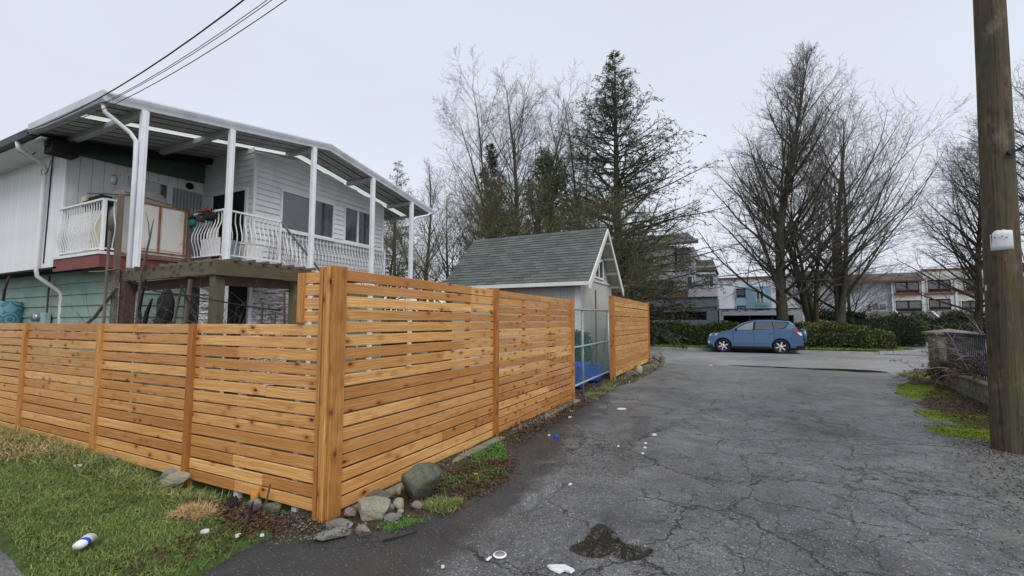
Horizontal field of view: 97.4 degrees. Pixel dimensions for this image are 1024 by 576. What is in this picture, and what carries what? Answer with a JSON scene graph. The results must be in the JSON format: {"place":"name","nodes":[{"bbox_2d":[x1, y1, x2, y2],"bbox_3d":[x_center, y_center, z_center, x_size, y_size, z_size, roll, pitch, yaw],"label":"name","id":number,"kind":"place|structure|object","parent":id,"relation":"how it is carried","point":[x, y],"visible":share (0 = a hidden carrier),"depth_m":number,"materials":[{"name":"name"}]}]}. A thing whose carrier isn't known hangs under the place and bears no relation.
{"place":"outdoors","nodes":[
{"label":"outdoors","id":0,"kind":"place"},
{"bbox_2d":[0,549,24,575],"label":"path","id":1,"kind":"structure","parent":0,"point":[8,567],"depth_m":2.91,"materials":[{"name":"concrete"}]},
{"bbox_2d":[0,420,311,575],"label":"lawn","id":2,"kind":"structure","parent":0,"point":[10,550],"depth_m":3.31,"materials":[{"name":"plant"}]},
{"bbox_2d":[0,422,97,464],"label":"long grass","id":3,"kind":"structure","parent":2,"relation":"on","point":[21,447],"depth_m":5.35,"materials":[{"name":"plant"}]},
{"bbox_2d":[72,533,96,549],"bbox_3d":[-2.910,1.727,3.059,0.090,0.065,0.117,1,-5,-15],"label":"bottle","id":4,"kind":"object","parent":2,"relation":"on","point":[84,540],"visible":1,"depth_m":3.04,"materials":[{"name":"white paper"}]},
{"bbox_2d":[0,457,185,536],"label":"long grass","id":5,"kind":"structure","parent":2,"relation":"on","point":[24,479],"depth_m":4.06,"materials":[{"name":"plant"}]},
{"bbox_2d":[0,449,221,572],"bbox_3d":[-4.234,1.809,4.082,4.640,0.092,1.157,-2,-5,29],"label":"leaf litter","id":6,"kind":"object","parent":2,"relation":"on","point":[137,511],"visible":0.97,"depth_m":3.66,"materials":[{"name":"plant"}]},
{"bbox_2d":[0,421,247,505],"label":"long grass","id":7,"kind":"structure","parent":2,"relation":"on","point":[172,490],"depth_m":4.75,"materials":[{"name":"plant"}]},
{"bbox_2d":[160,471,190,486],"bbox_3d":[-3.278,1.860,4.377,0.228,0.134,0.142,5,-6,-46],"label":"stone","id":8,"kind":"object","parent":7,"relation":"on","point":[178,478],"visible":0.94,"depth_m":4.34,"materials":[{"name":"stone"}]},
{"bbox_2d":[94,518,252,575],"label":"leaf litter","id":9,"kind":"object","parent":2,"relation":"on","point":[187,554],"visible":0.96,"depth_m":3.01,"materials":[{"name":"plant"}]},
{"bbox_2d":[154,496,221,525],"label":"dry grass","id":10,"kind":"structure","parent":2,"relation":"on","point":[190,509],"depth_m":3.61,"materials":[{"name":"plant"}]},
{"bbox_2d":[127,524,270,575],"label":"grass edge","id":11,"kind":"object","parent":2,"relation":"on","point":[205,559],"depth_m":3.01,"materials":[{"name":"plant"}]},
{"bbox_2d":[182,493,296,538],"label":"leaf litter","id":12,"kind":"object","parent":2,"relation":"on","point":[257,516],"visible":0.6,"depth_m":3.54,"materials":[{"name":"plant"}]},
{"bbox_2d":[0,353,627,484],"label":"garden soil","id":13,"kind":"structure","parent":0,"point":[588,383],"depth_m":7.54,"materials":[{"name":"soil"}]},
{"bbox_2d":[0,300,23,391],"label":"covered barrel","id":14,"kind":"object","parent":13,"relation":"on","point":[11,311],"visible":0.39,"depth_m":10.08,"materials":[{"name":"teal plastic"}]},
{"bbox_2d":[102,231,111,322],"bbox_3d":[-6.617,0.604,7.286,0.050,3.100,0.030,-2,-5,26],"label":"old post","id":15,"kind":"object","parent":13,"relation":"on","point":[106,274],"visible":0.35,"depth_m":7.33,"materials":[{"name":"brown wood"}]},
{"bbox_2d":[103,193,124,417],"bbox_3d":[-6.492,0.297,7.337,0.100,3.720,0.060,-2,-5,26],"label":"old post","id":16,"kind":"object","parent":13,"relation":"on","point":[118,241],"visible":0.65,"depth_m":7.37,"materials":[{"name":"brown wood"}]},
{"bbox_2d":[0,272,319,513],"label":"slat fence","id":17,"kind":"object","parent":13,"relation":"on","point":[191,417],"visible":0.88,"depth_m":4.59,"materials":[{"name":"brown wood"}]},
{"bbox_2d":[111,258,316,426],"bbox_3d":[-4.994,0.907,7.541,2.800,2.535,1.702,-2,-5,26],"label":"pergola","id":18,"kind":"object","parent":13,"relation":"on","point":[233,272],"visible":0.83,"depth_m":6.94,"materials":[{"name":"brown wood"}]},
{"bbox_2d":[133,220,153,342],"bbox_3d":[-5.752,-0.068,7.026,0.306,2.002,0.042,-2,-5,22],"label":"stick","id":19,"kind":"object","parent":18,"relation":"attached to","point":[141,274],"visible":0.78,"depth_m":7.05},
{"bbox_2d":[153,284,174,323],"bbox_3d":[-5.258,0.268,6.798,0.363,0.645,0.229,-2,-5,26],"label":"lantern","id":20,"kind":"object","parent":18,"relation":"hanging from","point":[167,299],"visible":0.77,"depth_m":6.71,"materials":[{"name":"metal"}]},
{"bbox_2d":[44,276,316,372],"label":"bare vines","id":21,"kind":"object","parent":18,"relation":"attached to","point":[140,313],"visible":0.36,"depth_m":5.96,"materials":[{"name":"plant"}]},
{"bbox_2d":[0,89,431,411],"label":"house","id":22,"kind":"structure","parent":13,"relation":"on","point":[283,198],"depth_m":9.98,"materials":[{"name":"wood"}]},
{"bbox_2d":[66,211,92,254],"bbox_3d":[-8.438,-1.066,8.797,0.950,0.780,0.050,-2,-5,26],"label":"screen panel","id":23,"kind":"object","parent":22,"relation":"attached to","point":[80,234],"visible":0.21,"depth_m":8.75,"materials":[{"name":"white plastic"}]},
{"bbox_2d":[121,197,129,252],"bbox_3d":[-7.281,-1.184,8.493,0.060,1.050,0.160,-2,-5,26],"label":"plank","id":24,"kind":"object","parent":22,"relation":"on","point":[125,224],"visible":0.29,"depth_m":8.46,"materials":[{"name":"wood"}]},
{"bbox_2d":[16,0,243,133],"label":"overhead wire","id":25,"kind":"object","parent":22,"relation":"attached to","point":[216,20],"visible":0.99,"depth_m":6.14,"materials":[{"name":"metal"}]},
{"bbox_2d":[104,185,169,251],"bbox_3d":[-7.731,-1.305,9.278,0.788,1.484,1.028,-2,-5,26],"label":"covered appliance","id":26,"kind":"object","parent":22,"relation":"on","point":[148,194],"visible":0.17,"depth_m":8.86,"materials":[{"name":"fabric"}]},
{"bbox_2d":[17,0,285,136],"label":"overhead wire","id":27,"kind":"object","parent":22,"relation":"attached to","point":[171,73],"visible":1,"depth_m":5.79,"materials":[{"name":"metal"}]},
{"bbox_2d":[121,202,187,261],"bbox_3d":[-7.085,-1.119,8.950,0.160,1.070,1.120,-2,-5,26],"label":"rusty panel","id":28,"kind":"object","parent":22,"relation":"on","point":[168,235],"visible":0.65,"depth_m":9.05,"materials":[{"name":"wood"}]},
{"bbox_2d":[141,205,158,249],"bbox_3d":[-7.117,-1.187,8.781,0.010,0.840,0.340,-2,-5,26],"label":"door panel","id":29,"kind":"structure","parent":28,"relation":"in","point":[152,212],"depth_m":8.83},
{"bbox_2d":[161,209,183,252],"bbox_3d":[-6.921,-1.158,9.174,0.010,0.840,0.380,-2,-5,26],"label":"door panel","id":30,"kind":"structure","parent":28,"relation":"in","point":[172,221],"depth_m":9.16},
{"bbox_2d":[124,173,203,260],"bbox_3d":[-8.176,-1.489,10.620,0.052,1.980,1.680,-2,-5,26],"label":"sliding door","id":31,"kind":"structure","parent":22,"relation":"in","point":[175,195],"depth_m":10.93,"materials":[{"name":"white paint"}]},
{"bbox_2d":[186,210,193,262],"bbox_3d":[-6.751,-0.963,9.421,0.050,1.350,0.080,-2,-5,26],"label":"plank","id":32,"kind":"object","parent":22,"relation":"attached to","point":[189,244],"visible":0.57,"depth_m":9.40,"materials":[{"name":"brown wood"}]},
{"bbox_2d":[208,186,249,258],"bbox_3d":[-6.808,-1.424,10.806,1.410,1.880,0.080,-2,-5,26],"label":"sliding door","id":33,"kind":"structure","parent":22,"relation":"in","point":[240,195],"depth_m":10.68,"materials":[{"name":"white paint"}]},
{"bbox_2d":[237,245,261,261],"bbox_3d":[-5.779,-0.720,9.853,0.450,0.370,0.350,-2,-5,26],"label":"storage box","id":34,"kind":"object","parent":22,"relation":"on","point":[251,251],"visible":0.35,"depth_m":9.70,"materials":[{"name":"white plastic"}]},
{"bbox_2d":[278,189,335,240],"bbox_3d":[-5.343,-1.877,11.846,0.080,1.060,1.720,-2,-5,26],"label":"window","id":35,"kind":"structure","parent":22,"relation":"in","point":[294,207],"depth_m":11.72,"materials":[{"name":"glass"}]},
{"bbox_2d":[342,205,369,246],"bbox_3d":[-4.579,-1.795,13.380,0.080,1.090,1.130,-2,-5,26],"label":"window","id":36,"kind":"structure","parent":22,"relation":"in","point":[356,222],"depth_m":13.33,"materials":[{"name":"glass"}]},
{"bbox_2d":[557,329,606,366],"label":"shrub","id":37,"kind":"object","parent":13,"relation":"on","point":[587,347],"visible":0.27,"depth_m":11.82,"materials":[{"name":"green plant"}]},
{"bbox_2d":[270,362,661,543],"bbox_3d":[2.160,2.358,10.235,1.380,0.131,16.080,-2,-5,26],"label":"dirt strip","id":38,"kind":"object","parent":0,"point":[408,509],"visible":0.2,"depth_m":4.19,"materials":[{"name":"soil"}]},
{"bbox_2d":[232,502,349,548],"bbox_3d":[-1.855,1.826,3.494,1.311,0.026,0.534,-2,-5,26],"label":"soil grit","id":39,"kind":"object","parent":38,"relation":"on","point":[305,536],"visible":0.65,"depth_m":3.40,"materials":[{"name":"brown stone"}]},
{"bbox_2d":[235,510,368,541],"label":"leaf litter","id":40,"kind":"object","parent":38,"relation":"on","point":[292,528],"visible":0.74,"depth_m":3.44,"materials":[{"name":"plant"}]},
{"bbox_2d":[314,527,350,540],"bbox_3d":[-1.334,1.835,3.353,0.264,0.082,0.133,2,-5,-25],"label":"stone","id":41,"kind":"object","parent":38,"relation":"on","point":[336,533],"visible":0.91,"depth_m":3.32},
{"bbox_2d":[358,496,390,520],"bbox_3d":[-1.134,1.819,3.697,0.261,0.189,0.225,1,-5,-16],"label":"stone","id":42,"kind":"object","parent":38,"relation":"on","point":[373,508],"visible":0.92,"depth_m":3.61,"materials":[{"name":"stone"}]},
{"bbox_2d":[376,513,429,532],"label":"weeds","id":43,"kind":"object","parent":38,"relation":"on","point":[398,525],"visible":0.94,"depth_m":3.54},
{"bbox_2d":[401,462,441,501],"bbox_3d":[-0.833,1.760,4.091,0.346,0.365,0.379,10,13,-1],"label":"boulder","id":44,"kind":"object","parent":38,"relation":"on","point":[420,481],"visible":0.95,"depth_m":3.97,"materials":[{"name":"stone"}]},
{"bbox_2d":[420,488,465,515],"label":"weeds","id":45,"kind":"object","parent":38,"relation":"on","point":[436,504],"visible":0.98,"depth_m":3.85,"materials":[{"name":"green plant"}]},
{"bbox_2d":[266,364,645,535],"bbox_3d":[2.131,2.335,10.238,1.257,0.108,15.926,-2,-5,26],"label":"soil grit","id":46,"kind":"object","parent":38,"relation":"on","point":[450,510],"visible":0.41,"depth_m":4.84,"materials":[{"name":"brown stone"}]},
{"bbox_2d":[438,442,507,489],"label":"weeds","id":47,"kind":"object","parent":38,"relation":"on","point":[499,449],"visible":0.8,"depth_m":5.17,"materials":[{"name":"plant"}]},
{"bbox_2d":[436,454,521,500],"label":"leaf litter","id":48,"kind":"object","parent":38,"relation":"on","point":[495,462],"visible":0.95,"depth_m":4.56,"materials":[{"name":"plant"}]},
{"bbox_2d":[494,398,591,445],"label":"leaf litter","id":49,"kind":"object","parent":38,"relation":"on","point":[536,424],"visible":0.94,"depth_m":6.86,"materials":[{"name":"plant"}]},
{"bbox_2d":[574,307,609,393],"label":"chain link gate","id":50,"kind":"structure","parent":38,"relation":"on","point":[600,325],"depth_m":10.28,"materials":[{"name":"metal"}]},
{"bbox_2d":[0,0,1023,311],"label":"sky","id":51,"kind":"structure","parent":0,"point":[362,78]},
{"bbox_2d":[444,228,623,375],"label":"shed","id":52,"kind":"structure","parent":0,"point":[580,268],"depth_m":13.78,"materials":[{"name":"white paint"}]},
{"bbox_2d":[201,432,1023,575],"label":"alley","id":53,"kind":"structure","parent":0,"point":[558,519],"depth_m":3.53,"materials":[{"name":"asphalt"}]},
{"bbox_2d":[312,265,574,523],"bbox_3d":[-0.166,1.066,6.396,0.163,2.105,6.113,-2,-5,27],"label":"slat fence","id":54,"kind":"object","parent":53,"relation":"on","point":[331,447],"visible":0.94,"depth_m":4.67,"materials":[{"name":"brown wood"}]},
{"bbox_2d":[352,399,580,509],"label":"footing kerb","id":55,"kind":"structure","parent":53,"relation":"on","point":[480,447],"depth_m":5.70,"materials":[{"name":"concrete"}]},
{"bbox_2d":[509,433,655,481],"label":"leaf litter","id":56,"kind":"object","parent":53,"relation":"on","point":[582,455],"visible":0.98,"depth_m":5.33,"materials":[{"name":"plant"}]},
{"bbox_2d":[569,523,652,560],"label":"puddle","id":57,"kind":"object","parent":53,"relation":"on","point":[609,538],"visible":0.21,"depth_m":3.24,"materials":[{"name":"grey liquid"}]},
{"bbox_2d":[440,348,985,372],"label":"street","id":58,"kind":"structure","parent":0,"point":[875,362],"depth_m":19.19,"materials":[{"name":"asphalt"}]},
{"bbox_2d":[359,219,448,309],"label":"bare tree","id":59,"kind":"object","parent":58,"relation":"on","point":[393,230],"visible":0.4,"depth_m":34.97,"materials":[{"name":"brown plant"}]},
{"bbox_2d":[383,175,518,302],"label":"bare tree","id":60,"kind":"object","parent":58,"relation":"on","point":[447,271],"visible":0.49,"depth_m":28.36,"materials":[{"name":"brown plant"}]},
{"bbox_2d":[400,163,570,280],"bbox_3d":[-1.608,-1.588,25.891,9.641,10.394,8.074,-2,-5,26],"label":"bare tree","id":61,"kind":"object","parent":58,"relation":"on","point":[478,231],"visible":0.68,"depth_m":25.00,"materials":[{"name":"brown plant"}]},
{"bbox_2d":[527,176,711,350],"bbox_3d":[5.113,-1.201,24.272,10.552,9.374,8.907,-2,-5,26],"label":"bare tree","id":62,"kind":"object","parent":58,"relation":"on","point":[630,280],"visible":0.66,"depth_m":23.70,"materials":[{"name":"brown plant"}]},
{"bbox_2d":[707,319,806,353],"bbox_3d":[13.019,2.577,24.135,4.670,1.802,2.140,-2,-5,26],"label":"parked car","id":63,"kind":"object","parent":58,"relation":"on","point":[777,336],"visible":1,"depth_m":23.25,"materials":[{"name":"blue"}]},
{"bbox_2d":[534,363,992,487],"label":"alley","id":64,"kind":"structure","parent":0,"point":[815,413],"depth_m":7.30,"materials":[{"name":"asphalt"}]},
{"bbox_2d":[609,296,649,380],"bbox_3d":[3.894,1.525,14.508,0.148,2.360,5.711,-2,-5,26],"label":"slat fence","id":65,"kind":"object","parent":64,"relation":"on","point":[617,324],"visible":0.97,"depth_m":13.73,"materials":[{"name":"brown wood"}]},
{"bbox_2d":[622,343,913,350],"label":"verge","id":66,"kind":"structure","parent":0,"point":[809,349],"depth_m":24.33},
{"bbox_2d":[384,157,460,311],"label":"bare tree","id":67,"kind":"object","parent":66,"relation":"on","point":[431,206],"visible":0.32,"depth_m":37.98,"materials":[{"name":"brown plant"}]},
{"bbox_2d":[438,142,515,302],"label":"conifer","id":68,"kind":"object","parent":66,"relation":"on","point":[491,159],"visible":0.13,"depth_m":35.53,"materials":[{"name":"green plant"}]},
{"bbox_2d":[427,43,597,249],"bbox_3d":[0.938,-7.153,35.396,15.664,22.674,11.898,3,-5,-36],"label":"bare tree","id":69,"kind":"object","parent":66,"relation":"on","point":[514,160],"visible":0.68,"depth_m":34.79,"materials":[{"name":"brown plant"}]},
{"bbox_2d":[498,146,586,236],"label":"conifer","id":70,"kind":"object","parent":66,"relation":"on","point":[546,165],"visible":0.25,"depth_m":32.95,"materials":[{"name":"green plant"}]},
{"bbox_2d":[545,98,606,226],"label":"bare tree","id":71,"kind":"object","parent":66,"relation":"on","point":[569,151],"visible":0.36,"depth_m":35.75,"materials":[{"name":"brown plant"}]},
{"bbox_2d":[612,243,696,349],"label":"conifer","id":72,"kind":"object","parent":66,"relation":"on","point":[659,312],"visible":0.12,"depth_m":28.79,"materials":[{"name":"green plant"}]},
{"bbox_2d":[621,319,740,347],"bbox_3d":[10.592,2.884,28.680,11.612,1.880,2.016,-2,-5,26],"label":"hedge","id":73,"kind":"object","parent":66,"relation":"on","point":[698,334],"visible":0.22,"depth_m":28.02,"materials":[{"name":"green plant"}]},
{"bbox_2d":[672,40,915,320],"bbox_3d":[16.316,-5.766,27.791,12.321,18.698,13.702,-2,-5,26],"label":"bare tree","id":74,"kind":"object","parent":66,"relation":"on","point":[778,237],"visible":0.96,"depth_m":26.56,"materials":[{"name":"brown plant"}]},
{"bbox_2d":[712,123,923,323],"bbox_3d":[18.519,-3.804,27.922,9.821,14.942,12.921,1,-5,-16],"label":"bare tree","id":75,"kind":"object","parent":66,"relation":"on","point":[810,307],"visible":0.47,"depth_m":27.13,"materials":[{"name":"brown plant"}]},
{"bbox_2d":[798,319,897,350],"bbox_3d":[18.627,2.647,25.431,4.921,1.850,2.344,-2,-5,26],"label":"hedge","id":76,"kind":"object","parent":66,"relation":"on","point":[826,334],"visible":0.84,"depth_m":24.70,"materials":[{"name":"green plant"}]},
{"bbox_2d":[737,75,978,323],"bbox_3d":[21.191,-4.887,27.512,14.004,16.969,14.242,-2,-5,26],"label":"bare tree","id":77,"kind":"object","parent":66,"relation":"on","point":[841,294],"visible":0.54,"depth_m":27.35,"materials":[{"name":"brown plant"}]},
{"bbox_2d":[690,347,928,372],"bbox_3d":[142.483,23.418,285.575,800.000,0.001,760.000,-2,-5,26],"label":"ground","id":78,"kind":"structure","parent":0,"point":[825,350],"depth_m":26.98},
{"bbox_2d":[364,160,436,310],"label":"conifer","id":79,"kind":"object","parent":78,"relation":"on","point":[400,184],"visible":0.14,"depth_m":52.37,"materials":[{"name":"green plant"}]},
{"bbox_2d":[383,309,451,351],"bbox_3d":[-6.994,2.150,25.164,13.479,3.143,2.452,-2,-5,26],"label":"shrub","id":80,"kind":"object","parent":78,"relation":"on","point":[417,331],"visible":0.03,"depth_m":23.91,"materials":[{"name":"green plant"}]},
{"bbox_2d":[456,171,623,285],"bbox_3d":[1.996,-1.480,25.875,9.532,10.236,10.184,-2,-5,26],"label":"bare tree","id":81,"kind":"object","parent":78,"relation":"on","point":[563,228],"visible":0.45,"depth_m":23.91,"materials":[{"name":"brown plant"}]},
{"bbox_2d":[499,49,764,326],"bbox_3d":[7.263,-6.406,32.339,18.460,21.841,20.160,-2,-5,26],"label":"conifer","id":82,"kind":"object","parent":78,"relation":"on","point":[607,109],"visible":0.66,"depth_m":30.98,"materials":[{"name":"green plant"}]},
{"bbox_2d":[613,233,718,297],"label":"apartment building","id":83,"kind":"structure","parent":78,"relation":"on","point":[703,292],"depth_m":44.24,"materials":[{"name":"grey concrete"}]},
{"bbox_2d":[647,296,718,324],"bbox_3d":[9.699,3.024,43.319,18.700,3.740,4.600,-2,-5,26],"label":"parking podium","id":84,"kind":"object","parent":78,"relation":"on","point":[709,301],"visible":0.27,"depth_m":38.04,"materials":[{"name":"concrete"}]},
{"bbox_2d":[719,308,801,322],"bbox_3d":[21.058,3.175,38.511,5.900,2.710,6.050,-2,-5,26],"label":"carport","id":85,"kind":"object","parent":78,"relation":"on","point":[742,315],"visible":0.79,"depth_m":36.59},
{"bbox_2d":[718,272,830,321],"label":"apartment building","id":86,"kind":"structure","parent":78,"relation":"on","point":[746,298],"depth_m":48.64,"materials":[{"name":"teal paint"}]},
{"bbox_2d":[643,347,920,354],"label":"kerb","id":87,"kind":"structure","parent":78,"relation":"on","point":[862,352],"depth_m":23.68,"materials":[{"name":"concrete"}]},
{"bbox_2d":[760,263,865,321],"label":"bare tree","id":88,"kind":"object","parent":78,"relation":"on","point":[797,303],"visible":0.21,"depth_m":39.35,"materials":[{"name":"brown plant"}]},
{"bbox_2d":[819,306,866,324],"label":"shrub","id":89,"kind":"object","parent":78,"relation":"on","point":[851,317],"visible":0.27,"depth_m":33.00,"materials":[{"name":"green plant"}]},
{"bbox_2d":[796,251,913,317],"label":"bare tree","id":90,"kind":"object","parent":78,"relation":"on","point":[850,306],"visible":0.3,"depth_m":34.80,"materials":[{"name":"brown plant"}]},
{"bbox_2d":[852,311,926,346],"bbox_3d":[25.069,2.802,30.490,4.516,2.550,2.882,0,-4,6],"label":"shrub","id":91,"kind":"object","parent":78,"relation":"on","point":[904,330],"visible":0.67,"depth_m":29.57,"materials":[{"name":"green plant"}]},
{"bbox_2d":[831,268,1023,320],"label":"apartment building","id":92,"kind":"structure","parent":78,"relation":"on","point":[906,304],"depth_m":46.28,"materials":[{"name":"white concrete"}]},
{"bbox_2d":[926,59,1023,273],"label":"bare tree","id":93,"kind":"object","parent":78,"relation":"on","point":[1021,197],"visible":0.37,"depth_m":24.17,"materials":[{"name":"brown plant"}]},
{"bbox_2d":[898,342,986,355],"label":"driveway","id":94,"kind":"structure","parent":0,"point":[924,349],"depth_m":25.22,"materials":[{"name":"concrete"}]},
{"bbox_2d":[907,309,985,340],"bbox_3d":[39.359,3.167,37.121,11.226,2.981,3.111,-2,-5,26],"label":"hedge","id":95,"kind":"object","parent":94,"relation":"on","point":[960,323],"visible":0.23,"depth_m":37.79,"materials":[{"name":"green plant"}]},
{"bbox_2d":[870,115,1023,346],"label":"bare tree","id":96,"kind":"object","parent":94,"relation":"on","point":[976,268],"visible":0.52,"depth_m":26.08,"materials":[{"name":"brown plant"}]},
{"bbox_2d":[900,375,989,429],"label":"leafy soil","id":97,"kind":"structure","parent":0,"point":[925,403],"depth_m":8.62,"materials":[{"name":"soil"}]},
{"bbox_2d":[889,384,968,400],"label":"moss","id":98,"kind":"object","parent":97,"relation":"on","point":[899,391],"visible":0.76,"depth_m":10.01,"materials":[{"name":"plant"}]},
{"bbox_2d":[881,303,985,391],"bbox_3d":[9.985,1.460,9.532,2.905,2.414,2.903,0,-4,-2],"label":"bare shrub","id":99,"kind":"object","parent":97,"relation":"on","point":[955,348],"visible":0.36,"depth_m":9.80,"materials":[{"name":"plant"}]},
{"bbox_2d":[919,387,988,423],"bbox_3d":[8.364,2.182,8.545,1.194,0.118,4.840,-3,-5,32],"label":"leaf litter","id":100,"kind":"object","parent":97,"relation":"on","point":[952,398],"visible":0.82,"depth_m":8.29,"materials":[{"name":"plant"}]},
{"bbox_2d":[888,375,1023,559],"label":"gravel shoulder","id":101,"kind":"object","parent":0,"point":[1004,534],"visible":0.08,"depth_m":4.44,"materials":[{"name":"stone"}]},
{"bbox_2d":[922,329,978,382],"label":"stone pillar","id":102,"kind":"structure","parent":101,"relation":"on","point":[930,335],"depth_m":11.32,"materials":[{"name":"stone"}]},
{"bbox_2d":[927,427,989,440],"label":"moss","id":103,"kind":"object","parent":101,"relation":"on","point":[939,430],"visible":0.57,"depth_m":6.34,"materials":[{"name":"plant"}]},
{"bbox_2d":[900,420,989,438],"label":"moss tufts","id":104,"kind":"object","parent":103,"relation":"on","point":[961,427],"visible":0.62,"depth_m":6.56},
{"bbox_2d":[903,396,1023,575],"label":"gravel","id":105,"kind":"structure","parent":101,"relation":"on","point":[994,477],"depth_m":4.88,"materials":[{"name":"gravel"}]},
{"bbox_2d":[940,369,988,404],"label":"garden wall","id":106,"kind":"structure","parent":101,"relation":"on","point":[977,389],"depth_m":9.34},
{"bbox_2d":[907,334,985,383],"bbox_3d":[10.188,1.658,10.316,1.759,1.206,1.878,2,-5,-21],"label":"dead fern","id":107,"kind":"object","parent":106,"relation":"on","point":[939,364],"visible":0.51,"depth_m":10.45,"materials":[{"name":"plant"}]},
{"bbox_2d":[932,336,986,387],"bbox_3d":[9.513,1.500,9.034,1.607,1.146,1.562,4,-6,-39],"label":"dead fern","id":108,"kind":"object","parent":106,"relation":"on","point":[965,370],"visible":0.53,"depth_m":9.14,"materials":[{"name":"plant"}]},
{"bbox_2d":[942,332,987,381],"bbox_3d":[8.676,1.297,7.890,0.100,0.910,7.549,-3,-5,32],"label":"iron fence","id":109,"kind":"object","parent":106,"relation":"on","point":[974,348],"visible":0.39,"depth_m":9.47,"materials":[{"name":"metal"}]},
{"bbox_2d":[973,0,1023,454],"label":"utility pole","id":110,"kind":"object","parent":101,"relation":"on","point":[1003,277],"visible":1,"depth_m":5.66,"materials":[{"name":"brown wood"}]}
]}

